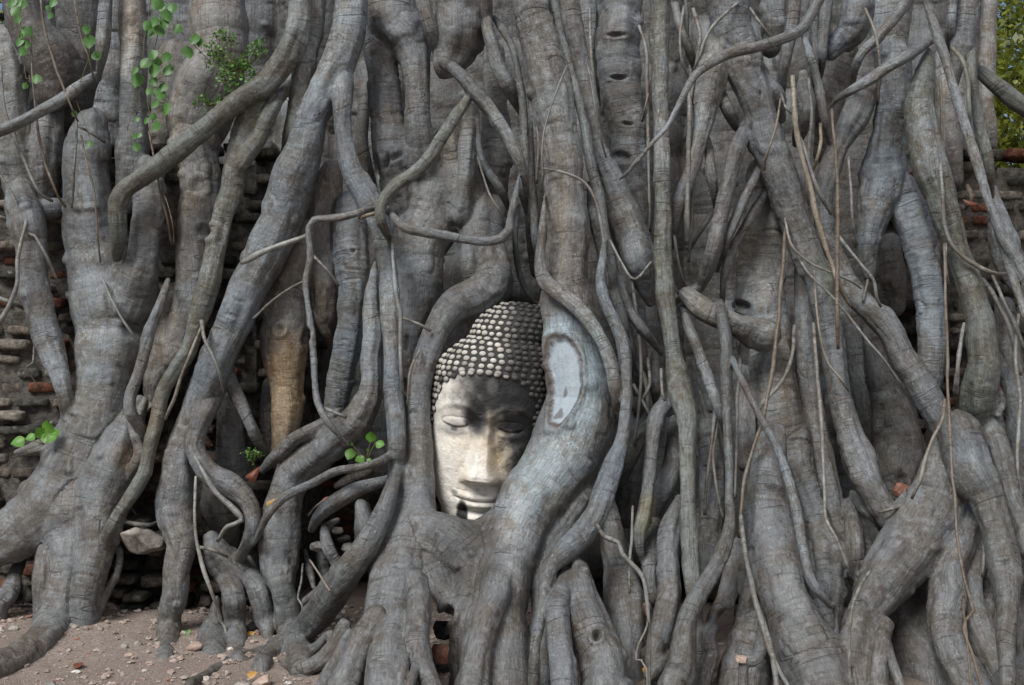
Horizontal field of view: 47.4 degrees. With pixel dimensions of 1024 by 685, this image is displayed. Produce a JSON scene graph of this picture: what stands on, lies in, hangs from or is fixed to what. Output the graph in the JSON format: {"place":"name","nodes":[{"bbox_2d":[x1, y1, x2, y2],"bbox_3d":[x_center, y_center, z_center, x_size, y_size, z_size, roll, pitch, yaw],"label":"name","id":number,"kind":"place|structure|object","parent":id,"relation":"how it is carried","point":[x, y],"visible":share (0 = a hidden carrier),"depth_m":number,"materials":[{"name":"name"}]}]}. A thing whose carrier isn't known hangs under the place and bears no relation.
{"place":"outdoors","nodes":[
{"label":"outdoors","id":0,"kind":"place"},
{"bbox_2d":[245,621,257,629],"bbox_3d":[-1.035,1.132,4.645,0.050,0.036,0.043,-20,-2,-21],"label":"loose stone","id":1,"kind":"object","parent":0,"point":[251,626],"visible":0.66,"depth_m":4.63,"materials":[{"name":"black stone"}]},
{"bbox_2d":[0,581,995,684],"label":"ground","id":2,"kind":"structure","parent":0,"point":[357,598],"depth_m":4.28,"materials":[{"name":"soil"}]},
{"bbox_2d":[8,625,17,630],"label":"loose stone","id":3,"kind":"object","parent":2,"relation":"on","point":[13,628],"visible":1,"depth_m":4.47,"materials":[{"name":"white stone"}]},
{"bbox_2d":[9,608,17,612],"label":"loose stone","id":4,"kind":"object","parent":2,"relation":"on","point":[13,610],"visible":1,"depth_m":4.73,"materials":[{"name":"stone"}]},
{"bbox_2d":[0,0,50,23],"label":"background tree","id":5,"kind":"object","parent":2,"relation":"on","point":[2,19],"depth_m":8.96,"materials":[{"name":"green plant"}]},
{"bbox_2d":[45,681,55,684],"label":"loose stone","id":6,"kind":"object","parent":2,"relation":"on","point":[51,683],"visible":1,"depth_m":3.93,"materials":[{"name":"grey stone"}]},
{"bbox_2d":[73,662,82,667],"bbox_3d":[-1.541,1.144,4.141,0.034,0.016,0.035,0,0,-36],"label":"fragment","id":7,"kind":"object","parent":2,"relation":"on","point":[76,665],"visible":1,"depth_m":4.13,"materials":[{"name":"brick"}]},
{"bbox_2d":[121,643,127,647],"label":"loose stone","id":8,"kind":"object","parent":2,"relation":"on","point":[123,645],"visible":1,"depth_m":4.34,"materials":[{"name":"beige stone"}]},
{"bbox_2d":[124,652,133,657],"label":"loose stone","id":9,"kind":"object","parent":2,"relation":"on","point":[129,655],"visible":1,"depth_m":4.22,"materials":[{"name":"beige stone"}]},
{"bbox_2d":[133,641,141,645],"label":"loose stone","id":10,"kind":"object","parent":2,"relation":"on","point":[137,643],"visible":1,"depth_m":4.37,"materials":[{"name":"beige stone"}]},
{"bbox_2d":[186,641,202,651],"bbox_3d":[-1.175,1.129,4.315,0.060,0.038,0.054,-11,0,-13],"label":"loose stone","id":11,"kind":"object","parent":2,"relation":"on","point":[195,646],"visible":0.98,"depth_m":4.30,"materials":[{"name":"beige stone"}]},
{"bbox_2d":[234,681,251,684],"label":"loose stone","id":12,"kind":"object","parent":2,"relation":"on","point":[242,683],"visible":1,"depth_m":3.94,"materials":[{"name":"beige stone"}]},
{"bbox_2d":[247,671,256,678],"bbox_3d":[-0.897,1.146,4.021,0.028,0.018,0.031,0,0,-43],"label":"fallen leaf","id":13,"kind":"object","parent":2,"relation":"on","point":[251,674],"visible":1,"depth_m":4.02,"materials":[{"name":"plant"}]},
{"bbox_2d":[253,674,269,684],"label":"loose stone","id":14,"kind":"object","parent":2,"relation":"on","point":[264,679],"visible":0.99,"depth_m":3.97,"materials":[{"name":"beige stone"}]},
{"bbox_2d":[431,644,448,664],"bbox_3d":[-0.239,1.113,4.160,0.102,0.066,0.085,2,-6,12],"label":"brick","id":15,"kind":"object","parent":2,"relation":"on","point":[440,653],"visible":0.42,"depth_m":4.13,"materials":[{"name":"red brick"}]},
{"bbox_2d":[433,621,448,639],"bbox_3d":[-0.238,1.053,4.277,0.104,0.054,0.100,4,10,5],"label":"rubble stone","id":16,"kind":"object","parent":15,"relation":"on","point":[441,630],"visible":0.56,"depth_m":4.24,"materials":[{"name":"black stone"}]},
{"bbox_2d":[0,0,1023,684],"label":"fig tree","id":17,"kind":"object","parent":2,"relation":"on","point":[672,218],"visible":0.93,"depth_m":4.61,"materials":[{"name":"grey plant"}]},
{"bbox_2d":[8,0,41,88],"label":"creeper plant","id":18,"kind":"object","parent":17,"relation":"hanging from","point":[25,31],"visible":1,"depth_m":4.68,"materials":[{"name":"green plant"}]},
{"bbox_2d":[11,420,58,446],"bbox_3d":[-1.919,0.366,4.705,0.193,0.108,0.038,0,0,0],"label":"seedling","id":19,"kind":"object","parent":17,"relation":"attached to","point":[46,432],"visible":1,"depth_m":4.70,"materials":[{"name":"green plant"}]},
{"bbox_2d":[45,0,101,147],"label":"creeper plant","id":20,"kind":"object","parent":17,"relation":"hanging from","point":[89,41],"visible":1,"depth_m":4.64,"materials":[{"name":"green plant"}]},
{"bbox_2d":[120,527,165,553],"bbox_3d":[-1.486,0.799,4.697,0.177,0.108,0.144,7,-10,-4],"label":"stone slab","id":21,"kind":"object","parent":17,"relation":"attached to","point":[138,540],"depth_m":4.65,"materials":[{"name":"beige stone"}]},
{"bbox_2d":[126,0,205,151],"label":"creeper plant","id":22,"kind":"object","parent":17,"relation":"hanging from","point":[153,27],"visible":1,"depth_m":4.63,"materials":[{"name":"green plant"}]},
{"bbox_2d":[192,92,224,114],"bbox_3d":[-1.204,-0.953,4.678,0.156,0.106,0.054,0,0,5],"label":"leafy shrub","id":23,"kind":"object","parent":17,"relation":"attached to","point":[203,97],"visible":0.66,"depth_m":4.67,"materials":[{"name":"green plant"}]},
{"bbox_2d":[198,26,268,94],"bbox_3d":[-1.116,-1.128,4.666,0.282,0.281,0.100,0,0,0],"label":"leafy shrub","id":24,"kind":"object","parent":17,"relation":"on","point":[238,72],"visible":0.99,"depth_m":4.66,"materials":[{"name":"green plant"}]},
{"bbox_2d":[240,447,264,464],"bbox_3d":[-1.045,0.458,4.701,0.107,0.072,0.060,0,0,0],"label":"leafy shrub","id":25,"kind":"object","parent":17,"relation":"attached to","point":[252,456],"visible":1,"depth_m":4.70,"materials":[{"name":"green plant"}]},
{"bbox_2d":[245,466,259,481],"bbox_3d":[-1.019,0.515,4.571,0.055,0.064,0.037,0,0,-32],"label":"fallen leaf","id":26,"kind":"object","parent":17,"relation":"on","point":[252,476],"visible":1,"depth_m":4.57,"materials":[{"name":"red plant"}]},
{"bbox_2d":[310,541,322,551],"bbox_3d":[-0.756,0.796,4.549,0.064,0.041,0.055,-4,-7,-19],"label":"rubble stone","id":27,"kind":"object","parent":17,"relation":"on","point":[315,546],"visible":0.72,"depth_m":4.53,"materials":[{"name":"grey stone"}]},
{"bbox_2d":[341,542,351,551],"bbox_3d":[-0.633,0.798,4.531,0.060,0.036,0.057,-4,4,1],"label":"rubble stone","id":28,"kind":"object","parent":17,"relation":"on","point":[345,547],"visible":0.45,"depth_m":4.52,"materials":[{"name":"grey stone"}]},
{"bbox_2d":[337,535,350,541],"bbox_3d":[-0.658,0.766,4.559,0.056,0.029,0.057,3,-6,-7],"label":"rubble stone","id":29,"kind":"object","parent":28,"relation":"on","point":[342,538],"visible":1,"depth_m":4.54,"materials":[{"name":"grey stone"}]},
{"bbox_2d":[331,527,343,533],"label":"rubble stone","id":30,"kind":"object","parent":29,"relation":"on","point":[337,530],"visible":1,"depth_m":4.53,"materials":[{"name":"grey stone"}]},
{"bbox_2d":[345,432,383,462],"bbox_3d":[-0.562,0.396,4.418,0.163,0.118,0.055,0,0,14],"label":"seedling","id":31,"kind":"object","parent":17,"relation":"attached to","point":[351,453],"visible":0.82,"depth_m":4.43,"materials":[{"name":"green plant"}]},
{"bbox_2d":[430,301,546,519],"bbox_3d":[-0.090,0.278,4.554,0.458,0.876,0.429,0,0,-31],"label":"stone head","id":32,"kind":"object","parent":17,"relation":"attached to","point":[489,392],"visible":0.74,"depth_m":4.39},
{"bbox_2d":[735,655,746,663],"bbox_3d":[0.743,1.027,3.781,0.039,0.024,0.035,8,0,5],"label":"rubble stone","id":33,"kind":"object","parent":17,"relation":"on","point":[742,659],"visible":1,"depth_m":3.77,"materials":[{"name":"beige stone"}]},
{"bbox_2d":[892,482,908,497],"bbox_3d":[1.516,0.579,4.517,0.080,0.066,0.070,15,-5,13],"label":"brick fragment","id":34,"kind":"object","parent":17,"relation":"on","point":[899,489],"visible":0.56,"depth_m":4.49,"materials":[{"name":"red brick"}]},
{"bbox_2d":[963,199,978,204],"bbox_3d":[1.811,-0.553,4.593,0.015,0.026,0.067,0,0,-40],"label":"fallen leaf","id":35,"kind":"object","parent":17,"relation":"hanging from","point":[967,202],"visible":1,"depth_m":4.60,"materials":[{"name":"orange plant"}]},
{"bbox_2d":[0,143,1023,609],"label":"brick wall","id":36,"kind":"structure","parent":2,"relation":"on","point":[26,405],"depth_m":5.02,"materials":[{"name":"brown brick"}]},
{"bbox_2d":[639,646,645,664],"bbox_3d":[0.474,1.088,4.061,0.056,0.062,0.056,-21,-8,19],"label":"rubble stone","id":37,"kind":"object","parent":2,"relation":"on","point":[642,651],"visible":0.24,"depth_m":4.05,"materials":[{"name":"grey stone"}]},
{"bbox_2d":[994,0,1023,167],"bbox_3d":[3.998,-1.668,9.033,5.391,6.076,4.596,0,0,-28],"label":"background tree","id":38,"kind":"object","parent":2,"relation":"on","point":[1013,75],"visible":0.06,"depth_m":8.63,"materials":[{"name":"green plant"}]},
{"bbox_2d":[996,0,1023,118],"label":"background tree","id":39,"kind":"object","parent":2,"relation":"on","point":[1016,8],"visible":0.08,"depth_m":11.07,"materials":[{"name":"green plant"}]},
{"bbox_2d":[0,0,1023,164],"label":"sky","id":40,"kind":"structure","parent":0,"point":[1002,3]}
]}

